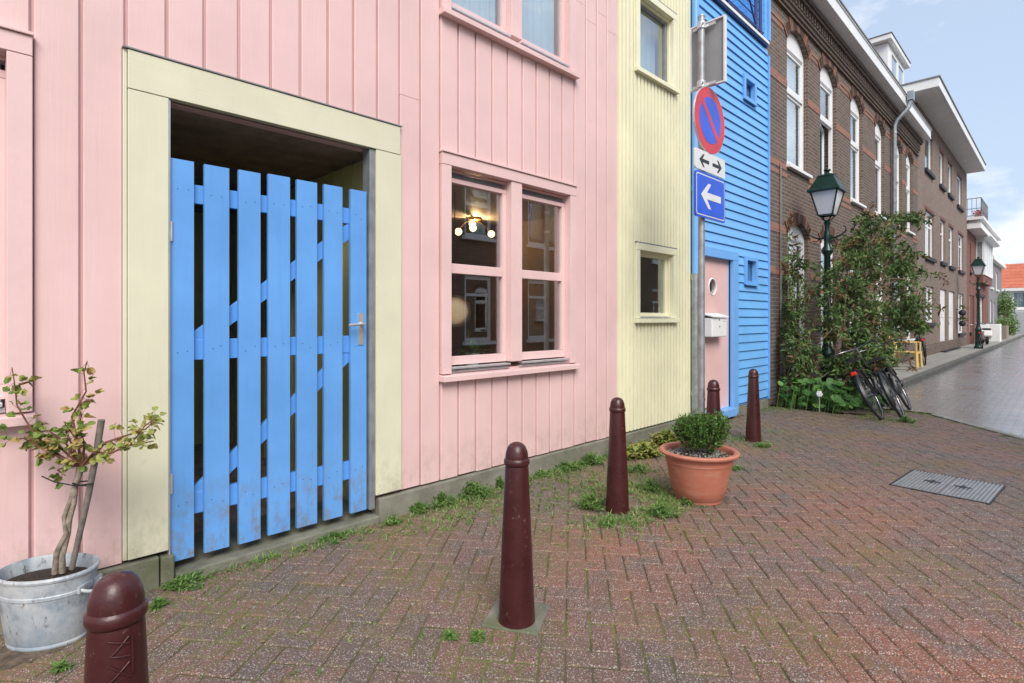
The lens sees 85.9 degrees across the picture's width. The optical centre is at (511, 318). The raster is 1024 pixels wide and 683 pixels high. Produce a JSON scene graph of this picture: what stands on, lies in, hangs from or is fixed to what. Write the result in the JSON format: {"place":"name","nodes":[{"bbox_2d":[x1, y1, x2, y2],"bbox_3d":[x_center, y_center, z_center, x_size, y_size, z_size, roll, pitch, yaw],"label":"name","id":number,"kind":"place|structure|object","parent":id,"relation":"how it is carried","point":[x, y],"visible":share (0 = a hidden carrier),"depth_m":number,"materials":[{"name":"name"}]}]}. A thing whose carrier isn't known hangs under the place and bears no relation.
{"place":"outdoors","nodes":[
{"label":"outdoors","id":0,"kind":"place"},
{"bbox_2d":[0,405,1023,682],"bbox_3d":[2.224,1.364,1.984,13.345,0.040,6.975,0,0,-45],"label":"pavement","id":1,"kind":"structure","parent":0,"point":[954,449],"depth_m":2.75,"materials":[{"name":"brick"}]},
{"bbox_2d":[47,656,78,675],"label":"weed","id":2,"kind":"object","parent":1,"relation":"on","point":[61,666],"visible":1,"depth_m":2.11,"materials":[{"name":"green plant"}]},
{"bbox_2d":[83,570,148,682],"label":"bollard","id":3,"kind":"object","parent":1,"relation":"on","point":[114,621],"visible":1,"depth_m":1.16,"materials":[{"name":"brown metal"}]},
{"bbox_2d":[148,595,171,613],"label":"weed","id":4,"kind":"object","parent":1,"relation":"on","point":[158,603],"visible":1,"depth_m":2.58,"materials":[{"name":"green plant"}]},
{"bbox_2d":[160,570,211,591],"bbox_3d":[-1.647,1.324,2.788,0.228,0.068,0.232,0,0,-45],"label":"weed","id":5,"kind":"object","parent":1,"relation":"on","point":[181,581],"visible":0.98,"depth_m":2.77,"materials":[{"name":"green plant"}]},
{"bbox_2d":[317,529,352,544],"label":"weed","id":6,"kind":"object","parent":1,"relation":"on","point":[330,536],"visible":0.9,"depth_m":3.36,"materials":[{"name":"green plant"}]},
{"bbox_2d":[0,439,766,669],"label":"dirt","id":7,"kind":"structure","parent":1,"relation":"on","point":[10,659],"depth_m":2.21,"materials":[{"name":"soil"}]},
{"bbox_2d":[0,553,101,651],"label":"zinc tub","id":8,"kind":"object","parent":7,"relation":"on","point":[42,607],"visible":0.83,"depth_m":2.24,"materials":[{"name":"metal"}]},
{"bbox_2d":[0,361,166,574],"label":"rose tree","id":9,"kind":"object","parent":8,"relation":"on","point":[80,460],"visible":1,"depth_m":2.32,"materials":[{"name":"green plant"}]},
{"bbox_2d":[385,513,403,526],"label":"weed","id":10,"kind":"object","parent":1,"relation":"on","point":[391,520],"visible":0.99,"depth_m":3.61,"materials":[{"name":"green plant"}]},
{"bbox_2d":[410,500,432,514],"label":"weed","id":11,"kind":"object","parent":1,"relation":"on","point":[419,507],"visible":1,"depth_m":3.83,"materials":[{"name":"green plant"}]},
{"bbox_2d":[432,490,456,507],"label":"weed","id":12,"kind":"object","parent":1,"relation":"on","point":[443,499],"visible":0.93,"depth_m":3.97,"materials":[{"name":"green plant"}]},
{"bbox_2d":[440,626,460,641],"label":"weed","id":13,"kind":"object","parent":1,"relation":"on","point":[449,634],"visible":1,"depth_m":2.32,"materials":[{"name":"green plant"}]},
{"bbox_2d":[457,481,490,498],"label":"weed","id":14,"kind":"object","parent":1,"relation":"on","point":[472,489],"visible":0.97,"depth_m":4.16,"materials":[{"name":"green plant"}]},
{"bbox_2d":[468,627,487,644],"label":"weed","id":15,"kind":"object","parent":1,"relation":"on","point":[477,636],"visible":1,"depth_m":2.31,"materials":[{"name":"green plant"}]},
{"bbox_2d":[495,475,503,487],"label":"weed","id":16,"kind":"object","parent":1,"relation":"on","point":[500,481],"visible":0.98,"depth_m":4.40,"materials":[{"name":"green plant"}]},
{"bbox_2d":[481,597,549,635],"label":"bollard base slab","id":17,"kind":"structure","parent":1,"relation":"on","point":[490,621],"depth_m":2.44,"materials":[{"name":"concrete"}]},
{"bbox_2d":[498,442,534,629],"bbox_3d":[0.021,0.975,2.459,0.196,0.848,0.196,0,0,28],"label":"bollard","id":18,"kind":"object","parent":17,"relation":"on","point":[516,605],"visible":0.94,"depth_m":2.40,"materials":[{"name":"brown metal"}]},
{"bbox_2d":[192,405,917,676],"bbox_3d":[1.893,1.341,4.907,8.028,0.037,2.188,0,0,-45],"label":"moss and seedlings","id":19,"kind":"object","parent":1,"relation":"on","point":[479,508],"visible":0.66,"depth_m":4.04,"materials":[{"name":"green plant"}]},
{"bbox_2d":[182,407,941,590],"bbox_3d":[2.022,1.333,5.480,9.209,0.076,1.769,0,0,-39],"label":"grass fringe","id":20,"kind":"object","parent":1,"relation":"on","point":[632,487],"depth_m":3.86,"materials":[{"name":"green plant"}]},
{"bbox_2d":[555,460,582,471],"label":"weed","id":21,"kind":"object","parent":1,"relation":"on","point":[566,465],"visible":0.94,"depth_m":4.91,"materials":[{"name":"green plant"}]},
{"bbox_2d":[157,426,994,645],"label":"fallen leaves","id":22,"kind":"object","parent":1,"relation":"on","point":[714,545],"visible":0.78,"depth_m":3.27,"materials":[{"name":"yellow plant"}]},
{"bbox_2d":[148,412,1023,679],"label":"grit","id":23,"kind":"object","parent":1,"relation":"on","point":[691,639],"visible":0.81,"depth_m":3.14,"materials":[{"name":"stone"}]},
{"bbox_2d":[573,491,605,512],"bbox_3d":[0.564,1.295,3.936,0.258,0.119,0.262,0,0,20],"label":"weed","id":24,"kind":"object","parent":1,"relation":"on","point":[589,501],"visible":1,"depth_m":3.92,"materials":[{"name":"green plant"}]},
{"bbox_2d":[579,452,605,464],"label":"weed","id":25,"kind":"object","parent":1,"relation":"on","point":[591,457],"visible":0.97,"depth_m":5.10,"materials":[{"name":"green plant"}]},
{"bbox_2d":[598,515,622,527],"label":"weed","id":26,"kind":"object","parent":1,"relation":"on","point":[605,520],"visible":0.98,"depth_m":3.60,"materials":[{"name":"green plant"}]},
{"bbox_2d":[605,397,628,514],"bbox_3d":[0.739,0.975,3.860,0.196,0.848,0.196,0,0,-29],"label":"bollard","id":27,"kind":"object","parent":1,"relation":"on","point":[617,497],"visible":0.96,"depth_m":3.81,"materials":[{"name":"brown metal"}]},
{"bbox_2d":[607,445,646,460],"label":"plant","id":28,"kind":"object","parent":1,"relation":"on","point":[630,451],"visible":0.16,"depth_m":5.31,"materials":[{"name":"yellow plant"}]},
{"bbox_2d":[627,462,659,473],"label":"weed","id":29,"kind":"object","parent":1,"relation":"on","point":[639,467],"visible":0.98,"depth_m":4.86,"materials":[{"name":"green plant"}]},
{"bbox_2d":[626,439,661,459],"bbox_3d":[1.276,1.271,5.447,0.452,0.171,0.438,0,0,-16],"label":"plant","id":30,"kind":"object","parent":1,"relation":"on","point":[642,447],"visible":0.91,"depth_m":5.34,"materials":[{"name":"yellow plant"}]},
{"bbox_2d":[636,477,664,491],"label":"weed","id":31,"kind":"object","parent":1,"relation":"on","point":[649,485],"visible":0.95,"depth_m":4.33,"materials":[{"name":"green plant"}]},
{"bbox_2d":[643,500,679,517],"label":"weed","id":32,"kind":"object","parent":1,"relation":"on","point":[661,508],"visible":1,"depth_m":3.75,"materials":[{"name":"green plant"}]},
{"bbox_2d":[648,428,681,447],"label":"plant","id":33,"kind":"object","parent":1,"relation":"on","point":[663,437],"visible":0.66,"depth_m":5.72,"materials":[{"name":"yellow plant"}]},
{"bbox_2d":[679,496,693,505],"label":"weed","id":34,"kind":"object","parent":1,"relation":"on","point":[686,501],"visible":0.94,"depth_m":3.98,"materials":[{"name":"green plant"}]},
{"bbox_2d":[659,441,739,505],"bbox_3d":[1.401,1.164,4.130,0.575,0.372,0.575,0,0,-45],"label":"flower pot","id":35,"kind":"object","parent":1,"relation":"on","point":[699,477],"visible":0.95,"depth_m":3.96,"materials":[{"name":"ceramic"}]},
{"bbox_2d":[670,409,732,451],"bbox_3d":[1.428,0.840,4.123,0.461,0.316,0.331,0,0,-24],"label":"boxwood","id":36,"kind":"object","parent":35,"relation":"on","point":[703,430],"visible":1,"depth_m":4.08,"materials":[{"name":"green plant"}]},
{"bbox_2d":[690,14,726,414],"bbox_3d":[1.818,-0.710,5.077,0.555,4.160,0.316,0,0,-17],"label":"street sign","id":37,"kind":"object","parent":1,"relation":"on","point":[708,54],"visible":0.99,"depth_m":5.03,"materials":[{"name":"metal"}]},
{"bbox_2d":[706,380,721,443],"bbox_3d":[1.823,0.975,4.979,0.196,0.848,0.196,0,0,9],"label":"bollard","id":38,"kind":"object","parent":1,"relation":"on","point":[713,394],"visible":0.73,"depth_m":4.93,"materials":[{"name":"brown metal"}]},
{"bbox_2d":[745,369,761,442],"bbox_3d":[2.662,0.975,6.070,0.196,0.848,0.196,0,0,-42],"label":"bollard","id":39,"kind":"object","parent":1,"relation":"on","point":[753,426],"visible":0.98,"depth_m":6.02,"materials":[{"name":"brown metal"}]},
{"bbox_2d":[754,441,772,447],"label":"weed","id":40,"kind":"object","parent":1,"relation":"on","point":[763,445],"visible":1,"depth_m":5.81,"materials":[{"name":"green plant"}]},
{"bbox_2d":[771,400,883,413],"bbox_3d":[5.169,1.306,8.809,2.083,0.064,1.288,0,0,-45],"label":"planting bed","id":41,"kind":"object","parent":1,"relation":"on","point":[861,410],"visible":0.14,"depth_m":8.02,"materials":[{"name":"soil"}]},
{"bbox_2d":[807,169,847,381],"bbox_3d":[5.155,-0.522,8.999,0.479,3.845,0.563,0,0,-45],"label":"street lamp","id":42,"kind":"object","parent":41,"relation":"on","point":[827,191],"visible":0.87,"depth_m":8.93,"materials":[{"name":"green metal"}]},
{"bbox_2d":[776,377,895,413],"bbox_3d":[4.890,1.113,8.339,1.496,0.489,1.329,0,0,-45],"label":"mallow plant","id":43,"kind":"object","parent":41,"relation":"on","point":[829,393],"visible":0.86,"depth_m":8.14,"materials":[{"name":"green plant"}]},
{"bbox_2d":[776,201,948,403],"bbox_3d":[6.076,-0.356,9.068,4.198,3.449,1.737,0,0,-21],"label":"shrub","id":44,"kind":"object","parent":41,"relation":"on","point":[850,303],"visible":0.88,"depth_m":8.87,"materials":[{"name":"green plant"}]},
{"bbox_2d":[832,339,893,419],"bbox_3d":[5.162,0.891,7.936,0.614,1.042,1.795,-33,-21,36],"label":"bicycle","id":45,"kind":"object","parent":1,"relation":"on","point":[875,390],"visible":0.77,"depth_m":7.70,"materials":[{"name":"black metal"}]},
{"bbox_2d":[851,339,911,416],"bbox_3d":[5.431,0.883,7.910,0.614,1.042,1.795,-30,-18,35],"label":"bicycle","id":46,"kind":"object","parent":1,"relation":"on","point":[890,381],"visible":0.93,"depth_m":7.70,"materials":[{"name":"black paint"}]},
{"bbox_2d":[890,414,917,422],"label":"weed","id":47,"kind":"object","parent":1,"relation":"on","point":[905,418],"visible":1,"depth_m":7.15,"materials":[{"name":"green plant"}]},
{"bbox_2d":[889,470,1005,504],"bbox_3d":[3.518,1.350,4.447,0.669,0.029,0.627,0,0,-41],"label":"drain cover","id":48,"kind":"object","parent":1,"relation":"on","point":[957,487],"visible":0.98,"depth_m":4.42,"materials":[{"name":"metal"}]},
{"bbox_2d":[930,414,1023,439],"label":"road edge kerb","id":49,"kind":"structure","parent":1,"relation":"on","point":[982,427],"depth_m":6.83,"materials":[{"name":"concrete"}]},
{"bbox_2d":[617,0,690,445],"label":"yellow house","id":50,"kind":"structure","parent":0,"point":[653,228],"depth_m":6.19,"materials":[{"name":"paint"}]},
{"bbox_2d":[634,241,679,322],"bbox_3d":[1.591,-0.389,6.166,0.890,0.869,0.155,0,0,-45],"label":"window","id":51,"kind":"structure","parent":50,"relation":"in","point":[639,246],"depth_m":6.29,"materials":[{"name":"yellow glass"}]},
{"bbox_2d":[634,0,679,94],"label":"window","id":52,"kind":"structure","parent":50,"relation":"in","point":[644,32],"depth_m":6.39,"materials":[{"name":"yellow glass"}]},
{"bbox_2d":[839,334,1022,394],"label":"sidewalk","id":53,"kind":"structure","parent":0,"point":[936,360],"depth_m":17.02,"materials":[{"name":"grey concrete"}]},
{"bbox_2d":[766,0,931,405],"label":"brick house","id":54,"kind":"structure","parent":53,"relation":"on","point":[844,109],"depth_m":10.85,"materials":[{"name":"brown brick"}]},
{"bbox_2d":[788,224,807,368],"bbox_3d":[4.941,-0.397,9.548,1.130,2.505,0.200,0,0,-45],"label":"window","id":55,"kind":"structure","parent":54,"relation":"in","point":[795,228],"depth_m":9.80,"materials":[{"name":"white paint"}]},
{"bbox_2d":[786,33,812,178],"bbox_3d":[4.888,-3.712,9.534,1.147,2.415,0.254,0,0,-45],"label":"window","id":56,"kind":"structure","parent":54,"relation":"in","point":[794,54],"depth_m":9.76,"materials":[{"name":"white paint"}]},
{"bbox_2d":[820,67,832,174],"bbox_3d":[6.070,-3.740,10.838,1.050,2.360,0.182,0,0,-45],"label":"window","id":57,"kind":"structure","parent":54,"relation":"in","point":[825,82],"depth_m":11.08,"materials":[{"name":"white paint"}]},
{"bbox_2d":[821,240,832,347],"bbox_3d":[6.123,-0.425,10.813,1.010,2.450,0.072,0,0,-45],"label":"window","id":58,"kind":"structure","parent":54,"relation":"in","point":[822,244],"depth_m":11.10,"materials":[{"name":"white paint"}]},
{"bbox_2d":[850,98,866,208],"bbox_3d":[7.593,-3.712,12.221,1.100,2.415,0.254,0,0,-45],"label":"window","id":59,"kind":"structure","parent":54,"relation":"in","point":[854,199],"depth_m":12.46,"materials":[{"name":"white paint"}]},
{"bbox_2d":[875,123,886,220],"bbox_3d":[9.111,-3.712,13.730,1.060,2.415,0.254,0,0,-45],"label":"window","id":60,"kind":"structure","parent":54,"relation":"in","point":[877,131],"depth_m":13.93,"materials":[{"name":"white paint"}]},
{"bbox_2d":[897,146,899,228],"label":"window","id":61,"kind":"structure","parent":54,"relation":"in","point":[897,146],"depth_m":15.51,"materials":[{"name":"white paint"}]},
{"bbox_2d":[906,155,915,235],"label":"window","id":62,"kind":"structure","parent":54,"relation":"in","point":[907,159],"depth_m":16.57,"materials":[{"name":"white paint"}]},
{"bbox_2d":[880,334,896,363],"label":"bush","id":63,"kind":"object","parent":53,"relation":"on","point":[892,342],"visible":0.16,"depth_m":13.03,"materials":[{"name":"green plant"}]},
{"bbox_2d":[889,336,922,367],"bbox_3d":[9.876,0.798,13.825,0.608,0.868,0.650,0,0,-45],"label":"garden chair","id":64,"kind":"object","parent":53,"relation":"on","point":[919,362],"visible":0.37,"depth_m":13.78,"materials":[{"name":"yellow wood"}]},
{"bbox_2d":[895,366,922,370],"bbox_3d":[9.723,1.214,13.482,1.000,0.028,0.400,0,0,-45],"label":"doorstep","id":65,"kind":"object","parent":53,"relation":"on","point":[903,368],"visible":0.85,"depth_m":13.27,"materials":[{"name":"stone"}]},
{"bbox_2d":[914,325,930,364],"bbox_3d":[11.208,0.722,15.114,0.614,1.042,1.795,-7,-4,31],"label":"bicycle","id":66,"kind":"object","parent":53,"relation":"on","point":[923,345],"visible":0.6,"depth_m":14.68,"materials":[{"name":"black paint"}]},
{"bbox_2d":[902,75,985,356],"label":"brick house","id":67,"kind":"structure","parent":53,"relation":"on","point":[949,158],"depth_m":20.32,"materials":[{"name":"brown brick"}]},
{"bbox_2d":[924,140,935,179],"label":"window","id":68,"kind":"structure","parent":67,"relation":"in","point":[927,142],"depth_m":18.73,"materials":[{"name":"white paint"}]},
{"bbox_2d":[925,211,936,262],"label":"window","id":69,"kind":"structure","parent":67,"relation":"in","point":[928,228],"depth_m":19.00,"materials":[{"name":"white paint"}]},
{"bbox_2d":[926,286,936,325],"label":"window","id":70,"kind":"structure","parent":67,"relation":"in","point":[929,289],"depth_m":19.00,"materials":[{"name":"white paint"}]},
{"bbox_2d":[940,289,944,341],"bbox_3d":[16.248,0.050,20.819,1.500,2.320,0.090,0,0,-45],"label":"door","id":71,"kind":"structure","parent":67,"relation":"in","point":[942,292],"depth_m":20.87,"materials":[{"name":"white paint"}]},
{"bbox_2d":[939,153,946,191],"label":"window","id":72,"kind":"structure","parent":67,"relation":"in","point":[943,188],"depth_m":20.65,"materials":[{"name":"white paint"}]},
{"bbox_2d":[940,220,947,266],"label":"window","id":73,"kind":"structure","parent":67,"relation":"in","point":[942,262],"depth_m":20.99,"materials":[{"name":"white paint"}]},
{"bbox_2d":[949,291,952,339],"bbox_3d":[17.800,0.050,22.379,1.600,2.320,0.065,0,0,-45],"label":"door","id":74,"kind":"structure","parent":67,"relation":"in","point":[950,293],"depth_m":22.42,"materials":[{"name":"white paint"}]},
{"bbox_2d":[948,164,954,200],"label":"window","id":75,"kind":"structure","parent":67,"relation":"in","point":[950,195],"depth_m":22.24,"materials":[{"name":"white paint"}]},
{"bbox_2d":[949,227,955,270],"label":"window","id":76,"kind":"structure","parent":67,"relation":"in","point":[951,267],"depth_m":22.61,"materials":[{"name":"white paint"}]},
{"bbox_2d":[957,176,963,212],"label":"window","id":77,"kind":"structure","parent":67,"relation":"in","point":[959,207],"depth_m":24.27,"materials":[{"name":"white paint"}]},
{"bbox_2d":[958,234,965,274],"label":"window","id":78,"kind":"structure","parent":67,"relation":"in","point":[960,271],"depth_m":24.54,"materials":[{"name":"white paint"}]},
{"bbox_2d":[958,294,965,335],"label":"window","id":79,"kind":"structure","parent":67,"relation":"in","point":[960,333],"depth_m":24.54,"materials":[{"name":"white paint"}]},
{"bbox_2d":[956,297,968,325],"bbox_3d":[18.907,-0.295,23.105,0.478,1.230,0.478,0,0,-45],"label":"hanging basket","id":80,"kind":"object","parent":67,"relation":"attached to","point":[962,312],"visible":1,"depth_m":23.06,"materials":[{"name":"metal"}]},
{"bbox_2d":[970,257,986,348],"bbox_3d":[19.298,-0.642,22.772,0.479,3.845,0.563,0,0,-45],"label":"street lamp","id":81,"kind":"object","parent":53,"relation":"on","point":[978,265],"visible":0.98,"depth_m":22.72,"materials":[{"name":"green metal"}]},
{"bbox_2d":[967,197,1001,344],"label":"brick house","id":82,"kind":"structure","parent":53,"relation":"on","point":[983,237],"depth_m":27.89,"materials":[{"name":"white paint"}]},
{"bbox_2d":[976,238,992,278],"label":"bay window","id":83,"kind":"structure","parent":82,"relation":"in","point":[984,250],"depth_m":28.94,"materials":[{"name":"white paint"}]},
{"bbox_2d":[980,323,991,343],"bbox_3d":[22.934,0.710,26.684,0.650,1.040,1.661,0,0,33],"label":"motor scooter","id":84,"kind":"object","parent":53,"relation":"on","point":[986,332],"visible":0.81,"depth_m":26.08,"materials":[{"name":"silver metal"}]},
{"bbox_2d":[985,323,1000,341],"bbox_3d":[26.073,0.745,29.800,0.800,0.970,0.600,0,0,-45],"label":"planter","id":85,"kind":"object","parent":53,"relation":"on","point":[996,331],"visible":0.69,"depth_m":29.44,"materials":[{"name":"concrete"}]},
{"bbox_2d":[989,248,1005,322],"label":"grey house","id":86,"kind":"structure","parent":53,"relation":"on","point":[995,289],"depth_m":36.10,"materials":[{"name":"white paint"}]},
{"bbox_2d":[1001,326,1008,338],"bbox_3d":[30.294,0.830,34.065,1.600,0.800,0.600,0,0,-45],"label":"planter","id":87,"kind":"object","parent":53,"relation":"on","point":[1004,332],"visible":0.48,"depth_m":33.40,"materials":[{"name":"beige concrete"}]},
{"bbox_2d":[994,317,1008,325],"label":"bush","id":88,"kind":"object","parent":87,"relation":"in","point":[1002,321],"visible":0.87,"depth_m":33.83,"materials":[{"name":"green plant"}]},
{"bbox_2d":[997,290,1016,325],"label":"bush","id":89,"kind":"object","parent":53,"relation":"on","point":[1006,307],"visible":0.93,"depth_m":37.35,"materials":[{"name":"green plant"}]},
{"bbox_2d":[1002,314,1020,334],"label":"bush","id":90,"kind":"object","parent":53,"relation":"on","point":[1012,326],"visible":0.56,"depth_m":40.54,"materials":[{"name":"green plant"}]},
{"bbox_2d":[841,0,1023,263],"label":"sky","id":91,"kind":"structure","parent":0,"point":[976,47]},
{"bbox_2d":[878,337,1023,436],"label":"road","id":92,"kind":"structure","parent":0,"point":[986,389],"depth_m":10.03,"materials":[{"name":"brick"}]},
{"label":"ground","id":93,"kind":"structure","parent":0,"visible":0},
{"bbox_2d":[0,0,616,634],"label":"pink house","id":94,"kind":"structure","parent":93,"relation":"on","point":[226,236],"depth_m":3.38,"materials":[{"name":"paint"}]},
{"bbox_2d":[0,23,35,426],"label":"window","id":95,"kind":"structure","parent":94,"relation":"in","point":[17,43],"depth_m":2.40,"materials":[{"name":"pink paint"}]},
{"bbox_2d":[452,191,465,321],"bbox_3d":[-0.515,-0.537,4.958,0.290,1.225,0.290,0,0,-45],"label":"globe lamp","id":96,"kind":"object","parent":94,"relation":"hanging from","point":[458,310],"visible":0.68,"depth_m":4.84,"materials":[{"name":"beige"}]},
{"bbox_2d":[456,336,487,364],"bbox_3d":[-0.318,0.271,4.708,0.341,0.258,0.252,0,0,-18],"label":"house plant","id":97,"kind":"object","parent":94,"relation":"in","point":[473,346],"visible":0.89,"depth_m":4.71,"materials":[{"name":"green plant"}]},
{"bbox_2d":[455,217,494,237],"bbox_3d":[-0.419,-1.035,6.295,0.584,0.220,0.164,0,0,-45],"label":"ceiling lamp","id":98,"kind":"object","parent":94,"relation":"hanging from","point":[473,227],"visible":0.99,"depth_m":6.22,"materials":[{"name":"white glass"}]},
{"bbox_2d":[439,149,579,382],"bbox_3d":[0.010,-0.388,4.610,1.583,1.702,0.175,0,0,-45],"label":"window","id":99,"kind":"structure","parent":94,"relation":"in","point":[509,272],"depth_m":4.56,"materials":[{"name":"pink paint"}]},
{"bbox_2d":[439,0,579,79],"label":"window","id":100,"kind":"structure","parent":94,"relation":"in","point":[525,27],"depth_m":4.76,"materials":[{"name":"pink paint"}]},
{"bbox_2d":[691,0,770,418],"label":"blue house","id":101,"kind":"structure","parent":93,"relation":"on","point":[737,267],"depth_m":7.77,"materials":[{"name":"paint"}]},
{"bbox_2d":[705,257,727,410],"bbox_3d":[2.672,0.205,7.313,0.860,2.010,0.051,0,0,-45],"label":"door","id":102,"kind":"structure","parent":101,"relation":"in","point":[716,270],"depth_m":7.37,"materials":[{"name":"pink paint"}]},
{"bbox_2d":[705,313,728,336],"bbox_3d":[2.654,0.081,7.168,0.450,0.309,0.148,0,0,-45],"label":"mailbox","id":103,"kind":"object","parent":102,"relation":"attached to","point":[715,327],"visible":0.84,"depth_m":7.06,"materials":[{"name":"white paint"}]},
{"bbox_2d":[742,73,757,106],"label":"window","id":104,"kind":"structure","parent":101,"relation":"in","point":[745,78],"depth_m":7.99,"materials":[{"name":"blue paint"}]},
{"bbox_2d":[743,256,759,285],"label":"window","id":105,"kind":"structure","parent":101,"relation":"in","point":[754,282],"depth_m":8.00,"materials":[{"name":"blue paint"}]},
{"bbox_2d":[868,334,1023,395],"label":"kerb","id":106,"kind":"structure","parent":93,"relation":"on","point":[916,378],"depth_m":14.40,"materials":[{"name":"grey concrete"}]},
{"bbox_2d":[1002,263,1023,333],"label":"white house","id":107,"kind":"structure","parent":93,"relation":"on","point":[1013,277],"depth_m":45.98,"materials":[{"name":"red tile"}]},
{"bbox_2d":[1013,292,1023,307],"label":"window","id":108,"kind":"structure","parent":107,"relation":"in","point":[1019,296],"depth_m":45.81,"materials":[{"name":"white paint"}]},
{"bbox_2d":[1014,312,1023,333],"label":"garage door","id":109,"kind":"structure","parent":107,"relation":"in","point":[1020,315],"depth_m":45.54,"materials":[{"name":"metal"}]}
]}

